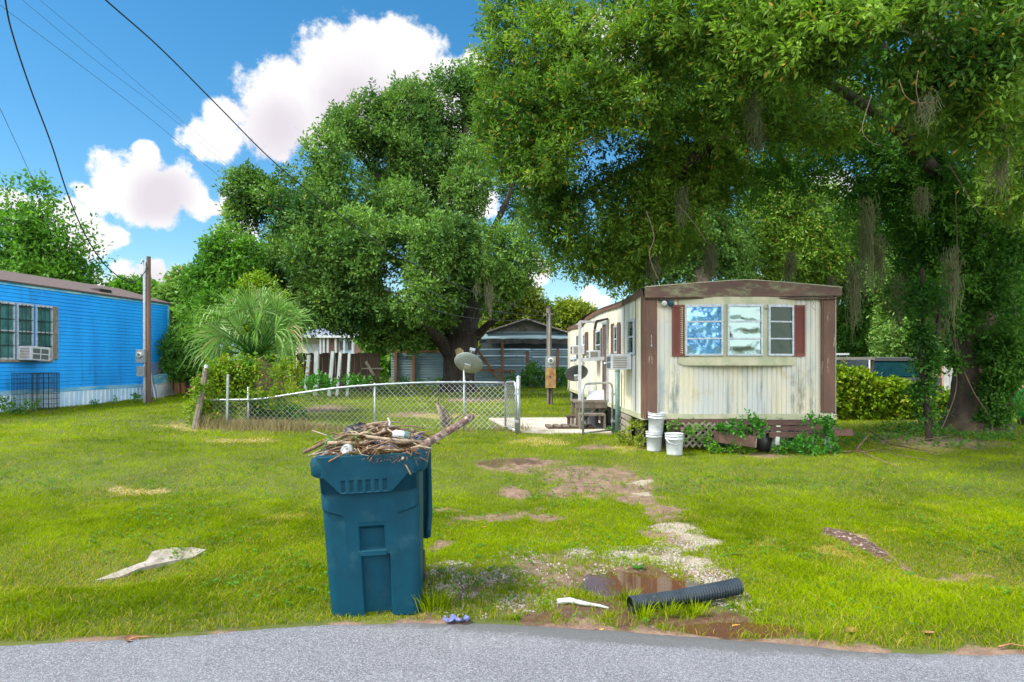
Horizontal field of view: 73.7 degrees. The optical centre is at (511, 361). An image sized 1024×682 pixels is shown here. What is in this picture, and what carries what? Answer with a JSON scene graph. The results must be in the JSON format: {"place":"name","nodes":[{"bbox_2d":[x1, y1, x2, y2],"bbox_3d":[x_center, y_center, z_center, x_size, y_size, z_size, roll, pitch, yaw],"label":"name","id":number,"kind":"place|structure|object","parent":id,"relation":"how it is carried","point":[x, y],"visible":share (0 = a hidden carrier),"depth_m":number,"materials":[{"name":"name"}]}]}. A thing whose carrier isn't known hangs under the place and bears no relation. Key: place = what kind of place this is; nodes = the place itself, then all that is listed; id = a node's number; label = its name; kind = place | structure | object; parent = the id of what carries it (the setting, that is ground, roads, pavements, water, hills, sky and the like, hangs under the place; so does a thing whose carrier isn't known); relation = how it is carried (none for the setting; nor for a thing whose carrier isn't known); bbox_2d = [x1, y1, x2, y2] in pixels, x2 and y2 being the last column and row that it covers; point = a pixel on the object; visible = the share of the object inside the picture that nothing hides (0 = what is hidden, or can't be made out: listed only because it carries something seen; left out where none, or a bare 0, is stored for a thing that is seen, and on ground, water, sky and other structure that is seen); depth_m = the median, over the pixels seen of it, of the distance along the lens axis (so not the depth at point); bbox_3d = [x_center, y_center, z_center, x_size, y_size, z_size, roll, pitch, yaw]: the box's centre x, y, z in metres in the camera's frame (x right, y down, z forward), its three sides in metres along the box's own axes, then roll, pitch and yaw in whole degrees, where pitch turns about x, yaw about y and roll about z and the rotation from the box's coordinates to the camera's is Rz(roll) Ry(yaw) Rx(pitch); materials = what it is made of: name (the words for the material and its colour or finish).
{"place":"outdoors","nodes":[
{"label":"outdoors","id":0,"kind":"place"},
{"bbox_2d":[291,328,364,373],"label":"house","id":1,"kind":"structure","parent":0,"point":[325,344],"depth_m":59.40,"materials":[{"name":"white wood"}]},
{"bbox_2d":[189,409,614,433],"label":"dry grass","id":2,"kind":"structure","parent":0,"point":[293,426],"depth_m":15.35,"materials":[{"name":"plant"}]},
{"bbox_2d":[435,392,467,426],"bbox_3d":[-1.457,1.195,16.631,0.835,0.900,0.229,0,0,0],"label":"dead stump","id":3,"kind":"object","parent":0,"point":[445,420],"visible":0.78,"depth_m":16.59,"materials":[{"name":"beige plant"}]},
{"bbox_2d":[0,0,978,328],"label":"sky","id":4,"kind":"structure","parent":0,"point":[273,67],"materials":[{"name":"blue"}]},
{"bbox_2d":[0,371,1023,655],"bbox_3d":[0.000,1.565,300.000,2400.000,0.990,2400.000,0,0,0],"label":"ground","id":5,"kind":"structure","parent":0,"point":[638,495],"depth_m":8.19,"materials":[{"name":"plant"}]},
{"bbox_2d":[11,372,59,410],"bbox_3d":[-13.469,0.847,19.327,0.608,1.058,1.012,0,0,6],"label":"wire crate","id":6,"kind":"object","parent":5,"relation":"on","point":[55,391],"visible":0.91,"depth_m":19.42,"materials":[{"name":"metal"}]},
{"bbox_2d":[0,165,118,286],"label":"loose tree","id":7,"kind":"object","parent":5,"relation":"on","point":[32,250],"visible":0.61,"depth_m":39.42,"materials":[{"name":"green plant"}]},
{"bbox_2d":[0,392,141,414],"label":"weed clump","id":8,"kind":"object","parent":5,"relation":"on","point":[13,411],"visible":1,"depth_m":18.11,"materials":[{"name":"green plant"}]},
{"bbox_2d":[0,270,171,411],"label":"mobile home","id":9,"kind":"object","parent":5,"relation":"on","point":[90,336],"visible":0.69,"depth_m":21.78,"materials":[{"name":"blue"}]},
{"bbox_2d":[0,301,14,359],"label":"window","id":10,"kind":"structure","parent":9,"relation":"in","point":[7,309],"depth_m":19.05,"materials":[{"name":"white metal"}]},
{"bbox_2d":[16,303,33,359],"bbox_3d":[-14.021,-0.865,19.675,0.070,1.618,0.573,0,0,6],"label":"window","id":11,"kind":"structure","parent":9,"relation":"in","point":[24,311],"depth_m":19.66,"materials":[{"name":"white metal"}]},
{"bbox_2d":[18,346,50,360],"bbox_3d":[-13.823,-0.226,19.744,0.446,0.400,0.730,0,-3,6],"label":"air conditioner","id":12,"kind":"object","parent":9,"relation":"attached to","point":[32,353],"visible":1,"depth_m":19.48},
{"bbox_2d":[35,304,52,359],"bbox_3d":[-13.940,-0.865,20.358,0.070,1.618,0.625,0,0,6],"label":"window","id":13,"kind":"structure","parent":9,"relation":"in","point":[43,313],"depth_m":20.36,"materials":[{"name":"white metal"}]},
{"bbox_2d":[100,272,160,297],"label":"distant tree","id":14,"kind":"object","parent":5,"relation":"on","point":[134,287],"visible":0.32,"depth_m":73.81,"materials":[{"name":"green plant"}]},
{"bbox_2d":[136,256,150,402],"bbox_3d":[-12.338,-1.016,22.851,0.459,5.034,0.304,0,0,-28],"label":"utility pole","id":15,"kind":"object","parent":5,"relation":"on","point":[143,356],"visible":0.97,"depth_m":22.92,"materials":[{"name":"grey wood"}]},
{"bbox_2d":[4,0,147,282],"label":"power line","id":16,"kind":"object","parent":15,"relation":"attached to","point":[52,145],"visible":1,"depth_m":16.28,"materials":[{"name":"black metal"}]},
{"bbox_2d":[95,547,205,581],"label":"culvert slab","id":17,"kind":"structure","parent":5,"relation":"on","point":[152,563],"depth_m":6.38,"materials":[{"name":"grey concrete"}]},
{"bbox_2d":[153,374,173,397],"bbox_3d":[-13.064,0.908,25.686,0.380,0.926,3.031,0,0,-19],"label":"leaning board","id":18,"kind":"object","parent":5,"relation":"on","point":[162,385],"visible":0.89,"depth_m":25.21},
{"bbox_2d":[151,260,201,329],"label":"distant tree","id":19,"kind":"object","parent":5,"relation":"on","point":[165,290],"visible":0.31,"depth_m":60.70,"materials":[{"name":"green plant"}]},
{"bbox_2d":[156,317,219,396],"bbox_3d":[-12.248,-0.173,25.977,2.422,3.027,2.093,0,0,35],"label":"round shrub","id":20,"kind":"object","parent":5,"relation":"on","point":[173,359],"visible":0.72,"depth_m":25.48,"materials":[{"name":"green plant"}]},
{"bbox_2d":[192,365,208,429],"bbox_3d":[-7.100,0.855,15.579,0.163,1.564,1.042,0,0,-7],"label":"fence post","id":21,"kind":"object","parent":5,"relation":"on","point":[198,411],"visible":0.84,"depth_m":15.47,"materials":[{"name":"grey wood"}]},
{"bbox_2d":[169,219,282,392],"bbox_3d":[-11.231,-2.144,26.994,4.786,6.959,3.259,0,0,0],"label":"green tree","id":22,"kind":"object","parent":5,"relation":"on","point":[225,260],"visible":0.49,"depth_m":26.47,"materials":[{"name":"green plant"}]},
{"bbox_2d":[177,281,317,419],"bbox_3d":[-6.771,-0.245,18.183,3.780,3.758,3.113,0,0,0],"label":"palm tree","id":23,"kind":"object","parent":5,"relation":"on","point":[273,305],"visible":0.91,"depth_m":17.86,"materials":[{"name":"plant"}]},
{"bbox_2d":[173,345,329,428],"bbox_3d":[-6.153,0.798,16.683,3.483,2.422,2.696,0,0,-11],"label":"vine thicket","id":24,"kind":"object","parent":5,"relation":"on","point":[243,374],"visible":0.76,"depth_m":16.15,"materials":[{"name":"green plant"}]},
{"bbox_2d":[221,267,300,356],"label":"tree","id":25,"kind":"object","parent":5,"relation":"on","point":[255,279],"depth_m":20.22,"materials":[{"name":"green plant"}]},
{"bbox_2d":[298,369,377,398],"bbox_3d":[-6.839,0.833,26.228,1.422,1.144,3.595,0,0,41],"label":"weed clump","id":26,"kind":"object","parent":5,"relation":"on","point":[329,384],"visible":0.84,"depth_m":26.08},
{"bbox_2d":[296,353,383,389],"bbox_3d":[-7.815,0.453,30.975,4.009,1.721,0.200,0,0,0],"label":"wooden fence","id":27,"kind":"object","parent":5,"relation":"on","point":[366,365],"visible":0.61,"depth_m":30.98,"materials":[{"name":"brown wood"}]},
{"bbox_2d":[206,376,504,430],"bbox_3d":[-3.602,1.027,15.816,6.953,1.372,0.080,0,0,0],"label":"chain link fence","id":28,"kind":"object","parent":5,"relation":"on","point":[464,381],"visible":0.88,"depth_m":15.79,"materials":[{"name":"metal"}]},
{"bbox_2d":[310,438,431,617],"bbox_3d":[-0.989,1.185,5.066,0.794,1.130,1.004,-3,0,-5],"label":"wheeled bin","id":29,"kind":"object","parent":5,"relation":"on","point":[377,515],"visible":0.95,"depth_m":4.65,"materials":[{"name":"plastic"}]},
{"bbox_2d":[310,419,424,465],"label":"twig litter","id":30,"kind":"object","parent":29,"relation":"in","point":[386,452],"visible":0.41,"depth_m":4.70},
{"bbox_2d":[414,413,474,449],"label":"branch","id":31,"kind":"object","parent":29,"relation":"in","point":[445,432],"visible":0.91,"depth_m":4.96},
{"bbox_2d":[353,337,390,376],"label":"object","id":32,"kind":"object","parent":5,"relation":"on","point":[385,365],"visible":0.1,"depth_m":49.14,"materials":[{"name":"green plant"}]},
{"bbox_2d":[211,50,583,392],"bbox_3d":[-5.290,-6.870,32.298,15.387,16.894,12.916,0,0,28],"label":"oak tree","id":33,"kind":"object","parent":5,"relation":"on","point":[326,264],"visible":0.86,"depth_m":29.96,"materials":[{"name":"green plant"}]},
{"bbox_2d":[482,278,496,316],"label":"spanish moss","id":34,"kind":"object","parent":33,"relation":"hanging from","point":[488,293],"visible":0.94,"depth_m":27.93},
{"bbox_2d":[389,347,442,384],"bbox_3d":[-5.239,0.262,37.955,3.200,2.232,0.150,0,0,0],"label":"tin fence","id":35,"kind":"object","parent":5,"relation":"on","point":[425,366],"visible":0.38,"depth_m":38.01,"materials":[{"name":"grey metal"}]},
{"bbox_2d":[412,582,458,613],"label":"grass tuft","id":36,"kind":"object","parent":5,"relation":"on","point":[431,605],"visible":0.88,"depth_m":4.78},
{"bbox_2d":[454,347,482,375],"bbox_3d":[-1.260,0.634,19.829,0.835,2.104,0.641,0,0,0],"label":"satellite dish","id":37,"kind":"object","parent":5,"relation":"on","point":[467,362],"visible":0.97,"depth_m":19.71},
{"bbox_2d":[372,359,567,393],"bbox_3d":[-1.406,0.843,33.376,9.741,2.010,7.857,0,0,0],"label":"weed clump","id":38,"kind":"object","parent":5,"relation":"on","point":[533,371],"visible":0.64,"depth_m":36.30,"materials":[{"name":"green plant"}]},
{"bbox_2d":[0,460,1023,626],"bbox_3d":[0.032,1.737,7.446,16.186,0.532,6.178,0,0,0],"label":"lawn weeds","id":39,"kind":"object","parent":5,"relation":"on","point":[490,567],"visible":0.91,"depth_m":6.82,"materials":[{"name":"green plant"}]},
{"bbox_2d":[505,381,518,432],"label":"chain link gate","id":40,"kind":"structure","parent":5,"relation":"on","point":[515,421],"depth_m":15.16,"materials":[{"name":"metal"}]},
{"bbox_2d":[478,277,560,347],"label":"yellow tree","id":41,"kind":"object","parent":5,"relation":"on","point":[541,304],"visible":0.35,"depth_m":41.34,"materials":[{"name":"green plant"}]},
{"bbox_2d":[474,342,567,386],"bbox_3d":[0.512,0.174,37.950,5.245,2.556,0.160,0,0,0],"label":"tin fence","id":42,"kind":"object","parent":5,"relation":"on","point":[500,364],"visible":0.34,"depth_m":38.01,"materials":[{"name":"grey metal"}]},
{"bbox_2d":[479,318,567,348],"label":"shed","id":43,"kind":"structure","parent":5,"relation":"on","point":[533,336],"depth_m":40.68,"materials":[{"name":"grey metal"}]},
{"bbox_2d":[543,306,555,404],"bbox_3d":[1.345,-0.167,24.438,0.400,3.670,0.475,0,0,-32],"label":"utility pole","id":44,"kind":"object","parent":5,"relation":"on","point":[550,372],"visible":0.96,"depth_m":24.43,"materials":[{"name":"brown wood"}]},
{"bbox_2d":[105,0,547,313],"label":"power line","id":45,"kind":"object","parent":44,"relation":"attached to","point":[116,9],"visible":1,"depth_m":15.48,"materials":[{"name":"black metal"}]},
{"bbox_2d":[489,417,612,433],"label":"patio","id":46,"kind":"structure","parent":5,"relation":"on","point":[536,425],"depth_m":16.62,"materials":[{"name":"concrete"}]},
{"bbox_2d":[545,424,594,428],"bbox_3d":[1.357,1.535,16.084,1.100,0.085,0.600,0,0,-4],"label":"pallet","id":47,"kind":"object","parent":46,"relation":"on","point":[566,426],"visible":0.87,"depth_m":15.82,"materials":[{"name":"brown wood"}]},
{"bbox_2d":[565,356,587,412],"bbox_3d":[1.705,0.781,17.932,0.557,1.840,0.564,0,0,26],"label":"satellite dish","id":48,"kind":"object","parent":46,"relation":"on","point":[571,373],"visible":0.84,"depth_m":17.81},
{"bbox_2d":[570,399,606,428],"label":"wooden steps","id":49,"kind":"structure","parent":46,"relation":"on","point":[575,407],"depth_m":16.05,"materials":[{"name":"grey wood"}]},
{"bbox_2d":[552,294,597,348],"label":"yellow tree","id":50,"kind":"object","parent":5,"relation":"on","point":[571,311],"visible":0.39,"depth_m":54.07,"materials":[{"name":"green plant"}]},
{"bbox_2d":[242,288,909,369],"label":"woods","id":51,"kind":"object","parent":5,"relation":"on","point":[270,359],"visible":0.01,"depth_m":86.43,"materials":[{"name":"green plant"}]},
{"bbox_2d":[557,597,608,608],"bbox_3d":[0.502,1.717,4.858,0.372,0.050,0.063,0,0,10],"label":"stick","id":52,"kind":"object","parent":5,"relation":"on","point":[568,599],"visible":1,"depth_m":4.86,"materials":[{"name":"white wood"}]},
{"bbox_2d":[425,538,768,619],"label":"gravel","id":53,"kind":"structure","parent":5,"relation":"on","point":[677,551],"depth_m":5.63,"materials":[{"name":"gravel"}]},
{"bbox_2d":[582,382,614,434],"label":"chain link gate","id":54,"kind":"structure","parent":5,"relation":"on","point":[594,383],"depth_m":14.58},
{"bbox_2d":[615,370,619,436],"bbox_3d":[2.214,0.914,14.348,0.122,1.544,0.110,0,0,0],"label":"gate post","id":55,"kind":"object","parent":5,"relation":"on","point":[617,400],"visible":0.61,"depth_m":14.31,"materials":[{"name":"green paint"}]},
{"bbox_2d":[615,416,646,447],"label":"weed clump","id":56,"kind":"object","parent":5,"relation":"on","point":[626,438],"visible":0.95,"depth_m":12.55,"materials":[{"name":"green plant"}]},
{"bbox_2d":[577,572,703,599],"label":"puddle","id":57,"kind":"object","parent":5,"relation":"on","point":[627,581],"visible":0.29,"depth_m":5.48,"materials":[{"name":"brown liquid"}]},
{"bbox_2d":[629,599,659,621],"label":"grass tuft","id":58,"kind":"object","parent":5,"relation":"on","point":[643,610],"visible":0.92,"depth_m":4.64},
{"bbox_2d":[645,431,662,451],"bbox_3d":[2.521,1.415,12.115,0.302,0.350,0.302,0,0,0],"label":"bucket","id":59,"kind":"object","parent":5,"relation":"on","point":[654,441],"visible":0.92,"depth_m":12.00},
{"bbox_2d":[648,411,664,432],"bbox_3d":[2.556,1.080,12.104,0.309,0.360,0.309,2,3,0],"label":"bucket","id":60,"kind":"object","parent":59,"relation":"on","point":[655,422],"visible":0.98,"depth_m":11.99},
{"bbox_2d":[650,596,681,617],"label":"grass tuft","id":61,"kind":"object","parent":5,"relation":"on","point":[669,610],"visible":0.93,"depth_m":4.68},
{"bbox_2d":[665,432,683,455],"bbox_3d":[2.764,1.405,11.616,0.321,0.370,0.330,-1,-1,0],"label":"bucket","id":62,"kind":"object","parent":5,"relation":"on","point":[674,443],"visible":0.98,"depth_m":11.50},
{"bbox_2d":[627,578,743,612],"bbox_3d":[1.239,1.656,4.861,0.883,0.169,0.141,0,0,-15],"label":"drain pipe","id":63,"kind":"object","parent":5,"relation":"on","point":[719,589],"visible":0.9,"depth_m":4.85,"materials":[{"name":"plastic"}]},
{"bbox_2d":[610,157,764,294],"bbox_3d":[6.654,-3.717,27.015,6.732,10.502,3.919,0,0,0],"label":"oak tree","id":64,"kind":"object","parent":5,"relation":"on","point":[733,262],"visible":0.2,"depth_m":26.31,"materials":[{"name":"green plant"}]},
{"bbox_2d":[665,418,719,450],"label":"trailing vine","id":65,"kind":"object","parent":5,"relation":"on","point":[704,440],"visible":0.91,"depth_m":11.92,"materials":[{"name":"green plant"}]},
{"bbox_2d":[673,596,715,617],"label":"grass tuft","id":66,"kind":"object","parent":5,"relation":"on","point":[697,611],"visible":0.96,"depth_m":4.69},
{"bbox_2d":[567,279,841,447],"bbox_3d":[3.643,0.147,18.602,4.185,3.206,13.160,0,0,-1],"label":"mobile home","id":67,"kind":"object","parent":5,"relation":"on","point":[716,352],"visible":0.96,"depth_m":12.22,"materials":[{"name":"beige metal"}]},
{"bbox_2d":[602,320,608,400],"bbox_3d":[2.209,-0.038,16.340,0.092,1.919,0.688,0,0,-1],"label":"door","id":68,"kind":"structure","parent":67,"relation":"in","point":[605,326],"depth_m":16.28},
{"bbox_2d":[607,354,631,369],"bbox_3d":[2.112,0.006,13.511,0.406,0.304,0.570,0,0,-1],"label":"air conditioner","id":69,"kind":"object","parent":67,"relation":"attached to","point":[619,361],"visible":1,"depth_m":13.23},
{"bbox_2d":[627,318,634,353],"bbox_3d":[2.310,-0.480,13.300,0.030,0.685,0.627,0,0,-1],"label":"window","id":70,"kind":"structure","parent":67,"relation":"in","point":[631,322],"depth_m":13.24,"materials":[{"name":"white glass"}]},
{"bbox_2d":[685,304,722,355],"bbox_3d":[3.406,-0.557,12.103,0.652,0.909,0.035,0,0,10],"label":"window","id":71,"kind":"structure","parent":67,"relation":"in","point":[703,322],"depth_m":12.10,"materials":[{"name":"blue glass"}]},
{"bbox_2d":[727,304,762,355],"bbox_3d":[4.114,-0.557,12.049,0.629,0.909,0.035,0,0,-1],"label":"window","id":72,"kind":"structure","parent":67,"relation":"in","point":[744,321],"depth_m":12.05,"materials":[{"name":"white glass"}]},
{"bbox_2d":[768,304,793,355],"bbox_3d":[4.785,-0.557,12.143,0.518,0.909,0.035,0,0,-15],"label":"window","id":73,"kind":"structure","parent":67,"relation":"in","point":[780,317],"depth_m":12.15,"materials":[{"name":"grey glass"}]},
{"bbox_2d":[680,421,736,447],"bbox_3d":[3.490,1.291,12.107,1.024,0.480,0.029,0,0,-1],"label":"lattice panel","id":74,"kind":"object","parent":5,"relation":"on","point":[696,435],"visible":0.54,"depth_m":12.09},
{"bbox_2d":[714,419,756,447],"bbox_3d":[3.884,1.242,11.866,0.654,0.484,0.340,0,0,-1],"label":"planter box","id":75,"kind":"object","parent":5,"relation":"on","point":[722,437],"visible":0.95,"depth_m":11.70,"materials":[{"name":"wood"}]},
{"bbox_2d":[714,408,769,442],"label":"weed clump","id":76,"kind":"object","parent":75,"relation":"in","point":[723,425],"visible":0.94,"depth_m":11.71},
{"bbox_2d":[677,622,799,637],"bbox_3d":[1.603,1.767,4.500,1.059,0.001,0.369,0,0,0],"label":"dirt patch","id":77,"kind":"object","parent":5,"relation":"on","point":[720,628],"visible":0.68,"depth_m":4.50,"materials":[{"name":"brown soil"}]},
{"bbox_2d":[464,0,1023,432],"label":"oak tree","id":78,"kind":"object","parent":5,"relation":"on","point":[786,54],"visible":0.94,"depth_m":11.13,"materials":[{"name":"green plant"}]},
{"bbox_2d":[643,250,662,285],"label":"spanish moss","id":79,"kind":"object","parent":78,"relation":"hanging from","point":[654,263],"visible":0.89,"depth_m":12.93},
{"bbox_2d":[670,185,691,232],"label":"spanish moss","id":80,"kind":"object","parent":78,"relation":"hanging from","point":[685,193],"visible":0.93,"depth_m":11.94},
{"bbox_2d":[699,242,722,281],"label":"spanish moss","id":81,"kind":"object","parent":78,"relation":"hanging from","point":[710,261],"visible":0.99,"depth_m":13.45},
{"bbox_2d":[741,87,765,145],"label":"spanish moss","id":82,"kind":"object","parent":78,"relation":"hanging from","point":[753,107],"visible":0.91,"depth_m":9.85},
{"bbox_2d":[745,122,768,161],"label":"spanish moss","id":83,"kind":"object","parent":78,"relation":"hanging from","point":[757,141],"visible":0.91,"depth_m":10.46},
{"bbox_2d":[781,249,801,281],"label":"spanish moss","id":84,"kind":"object","parent":78,"relation":"hanging from","point":[790,262],"visible":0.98,"depth_m":14.96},
{"bbox_2d":[841,257,866,341],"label":"spanish moss","id":85,"kind":"object","parent":78,"relation":"hanging from","point":[851,286],"visible":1,"depth_m":13.99,"materials":[{"name":"plant"}]},
{"bbox_2d":[851,194,881,307],"bbox_3d":[7.268,-2.196,14.008,0.540,2.426,0.522,0,0,0],"label":"spanish moss","id":86,"kind":"object","parent":78,"relation":"hanging from","point":[867,241],"visible":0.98,"depth_m":13.94,"materials":[{"name":"plant"}]},
{"bbox_2d":[867,233,892,303],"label":"spanish moss","id":87,"kind":"object","parent":78,"relation":"hanging from","point":[879,257],"visible":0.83,"depth_m":14.25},
{"bbox_2d":[887,272,909,334],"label":"spanish moss","id":88,"kind":"object","parent":78,"relation":"hanging from","point":[898,293],"visible":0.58,"depth_m":14.99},
{"bbox_2d":[905,185,933,223],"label":"spanish moss","id":89,"kind":"object","parent":78,"relation":"hanging from","point":[922,202],"visible":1,"depth_m":12.46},
{"bbox_2d":[902,78,943,137],"bbox_3d":[4.799,-2.861,7.899,0.354,0.581,0.736,0,0,0],"label":"spanish moss","id":90,"kind":"object","parent":78,"relation":"hanging from","point":[925,106],"visible":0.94,"depth_m":7.87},
{"bbox_2d":[924,230,1023,433],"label":"ivy vine","id":91,"kind":"object","parent":78,"relation":"attached to","point":[953,359],"visible":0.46,"depth_m":15.12,"materials":[{"name":"green plant"}]},
{"bbox_2d":[976,149,1022,211],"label":"spanish moss","id":92,"kind":"object","parent":78,"relation":"hanging from","point":[1001,169],"visible":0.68,"depth_m":9.47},
{"bbox_2d":[706,440,784,455],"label":"weed clump","id":93,"kind":"object","parent":5,"relation":"on","point":[721,449],"visible":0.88,"depth_m":11.71,"materials":[{"name":"green plant"}]},
{"bbox_2d":[755,426,771,452],"bbox_3d":[4.465,1.415,12.100,0.283,0.551,0.324,0,0,0],"label":"black bag","id":94,"kind":"object","parent":5,"relation":"on","point":[763,443],"visible":0.5,"depth_m":11.98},
{"bbox_2d":[722,158,859,286],"bbox_3d":[11.601,-3.662,28.989,6.466,10.371,3.515,0,0,0],"label":"tree","id":95,"kind":"object","parent":5,"relation":"on","point":[807,237],"visible":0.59,"depth_m":28.11,"materials":[{"name":"green plant"}]},
{"bbox_2d":[764,425,852,452],"bbox_3d":[5.195,1.393,12.016,1.514,0.548,0.310,0,0,-1],"label":"wooden bench","id":96,"kind":"object","parent":5,"relation":"on","point":[776,435],"visible":0.61,"depth_m":11.91,"materials":[{"name":"brown wood"}]},
{"bbox_2d":[798,410,840,439],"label":"trailing vine","id":97,"kind":"object","parent":96,"relation":"on","point":[826,429],"visible":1,"depth_m":11.65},
{"bbox_2d":[775,429,842,456],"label":"fern clump","id":98,"kind":"object","parent":5,"relation":"on","point":[798,441],"visible":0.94,"depth_m":11.67,"materials":[{"name":"plant"}]},
{"bbox_2d":[822,527,891,563],"bbox_3d":[3.352,1.787,6.661,0.356,0.188,0.934,0,0,-17],"label":"bark strip","id":99,"kind":"object","parent":5,"relation":"on","point":[862,543],"visible":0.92,"depth_m":6.58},
{"bbox_2d":[816,183,928,356],"bbox_3d":[15.997,-3.296,30.034,7.410,9.578,4.235,0,0,0],"label":"oak tree","id":100,"kind":"object","parent":5,"relation":"on","point":[857,347],"visible":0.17,"depth_m":29.29,"materials":[{"name":"green plant"}]},
{"bbox_2d":[836,357,941,392],"bbox_3d":[13.337,0.707,25.850,2.492,1.716,5.500,0,0,0],"label":"shed","id":101,"kind":"object","parent":5,"relation":"on","point":[889,366],"visible":0.06,"depth_m":23.91,"materials":[{"name":"teal metal"}]},
{"bbox_2d":[833,358,949,420],"bbox_3d":[10.659,0.943,19.042,5.321,2.132,1.502,0,0,0],"label":"overgrown hedge","id":102,"kind":"object","parent":5,"relation":"on","point":[862,392],"visible":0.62,"depth_m":18.66,"materials":[{"name":"green plant"}]},
{"bbox_2d":[860,246,952,373],"bbox_3d":[15.866,-1.869,26.030,5.093,6.872,3.449,0,0,0],"label":"oak tree","id":103,"kind":"object","parent":5,"relation":"on","point":[887,342],"visible":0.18,"depth_m":25.76,"materials":[{"name":"green plant"}]},
{"bbox_2d":[821,412,1023,448],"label":"undergrowth","id":104,"kind":"object","parent":5,"relation":"on","point":[954,431],"visible":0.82,"depth_m":14.06,"materials":[{"name":"green plant"}]},
{"bbox_2d":[889,263,970,441],"bbox_3d":[8.262,-0.163,13.789,1.471,3.652,1.394,0,0,-42],"label":"young tree","id":105,"kind":"object","parent":5,"relation":"on","point":[927,367],"visible":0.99,"depth_m":13.64,"materials":[{"name":"green plant"}]},
{"bbox_2d":[931,284,950,347],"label":"spanish moss","id":106,"kind":"object","parent":105,"relation":"hanging from","point":[941,328],"visible":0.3,"depth_m":13.94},
{"bbox_2d":[936,244,965,328],"bbox_3d":[8.698,-1.415,13.520,0.380,1.841,0.550,0,0,-9],"label":"spanish moss","id":107,"kind":"object","parent":105,"relation":"hanging from","point":[952,271],"visible":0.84,"depth_m":13.45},
{"bbox_2d":[0,623,1023,681],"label":"road","id":108,"kind":"structure","parent":0,"point":[424,652],"depth_m":4.00,"materials":[{"name":"asphalt"}]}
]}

